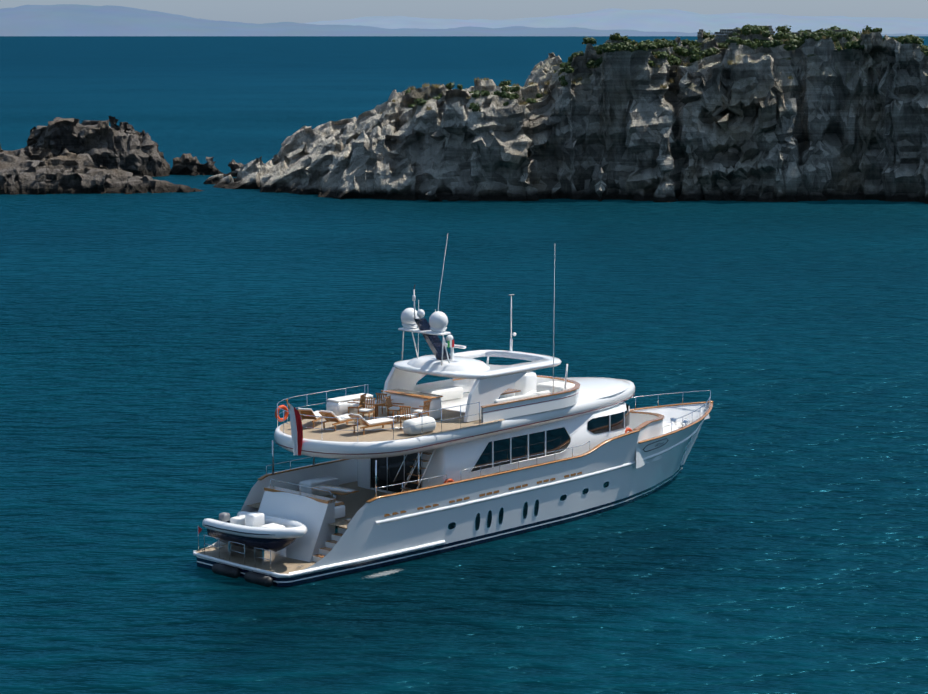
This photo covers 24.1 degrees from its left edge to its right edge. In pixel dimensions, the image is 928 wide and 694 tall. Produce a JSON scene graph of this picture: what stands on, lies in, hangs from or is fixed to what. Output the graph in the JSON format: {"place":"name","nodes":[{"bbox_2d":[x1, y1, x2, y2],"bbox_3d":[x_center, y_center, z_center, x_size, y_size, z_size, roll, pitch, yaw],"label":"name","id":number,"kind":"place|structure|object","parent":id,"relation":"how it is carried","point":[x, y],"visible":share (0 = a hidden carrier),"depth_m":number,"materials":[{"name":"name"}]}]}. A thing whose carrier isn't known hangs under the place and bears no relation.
{"place":"outdoors","nodes":[
{"label":"outdoors","id":0,"kind":"place"},
{"bbox_2d":[0,36,927,693],"bbox_3d":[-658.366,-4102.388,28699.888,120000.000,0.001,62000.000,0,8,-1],"label":"sea","id":1,"kind":"structure","parent":0,"point":[162,354],"depth_m":128.05,"materials":[{"name":"liquid"}]},
{"bbox_2d":[27,116,170,176],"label":"rock","id":2,"kind":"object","parent":1,"relation":"on","point":[137,153],"visible":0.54,"depth_m":319.35,"materials":[{"name":"grey stone"}]},
{"bbox_2d":[0,146,202,194],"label":"rock","id":3,"kind":"object","parent":1,"relation":"in","point":[31,170],"visible":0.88,"depth_m":287.93,"materials":[{"name":"grey stone"}]},
{"bbox_2d":[169,153,243,175],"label":"skerry","id":4,"kind":"structure","parent":1,"relation":"in","point":[186,164],"depth_m":322.84,"materials":[{"name":"grey stone"}]},
{"bbox_2d":[193,235,713,586],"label":"yacht","id":5,"kind":"object","parent":1,"relation":"on","point":[413,471],"visible":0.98,"depth_m":89.28,"materials":[{"name":"paint"}]},
{"bbox_2d":[203,32,927,203],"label":"islet rock","id":6,"kind":"object","parent":1,"relation":"in","point":[829,121],"visible":0.88,"depth_m":273.72,"materials":[{"name":"stone"}]},
{"bbox_2d":[380,28,926,113],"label":"islet dry grass","id":7,"kind":"structure","parent":6,"relation":"on","point":[435,85],"depth_m":278.63,"materials":[{"name":"green plant"}]},
{"bbox_2d":[405,24,927,111],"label":"bushes","id":8,"kind":"object","parent":6,"relation":"on","point":[795,41],"visible":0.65,"depth_m":276.07,"materials":[{"name":"green plant"}]},
{"bbox_2d":[697,26,845,42],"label":"monastery ruins","id":9,"kind":"object","parent":6,"relation":"on","point":[719,38],"visible":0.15,"depth_m":281.61,"materials":[{"name":"stone"}]},
{"bbox_2d":[0,4,927,35],"bbox_3d":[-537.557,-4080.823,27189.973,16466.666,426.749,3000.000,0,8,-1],"label":"coast","id":10,"kind":"structure","parent":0,"point":[63,20],"depth_m":26505.12},
{"bbox_2d":[0,0,927,23],"label":"sky","id":11,"kind":"structure","parent":0,"point":[244,11],"materials":[{"name":"blue"}]},
{"bbox_2d":[305,8,927,33],"bbox_3d":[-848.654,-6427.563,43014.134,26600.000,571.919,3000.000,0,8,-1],"label":"coast","id":12,"kind":"structure","parent":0,"point":[662,20],"depth_m":42816.79}
]}

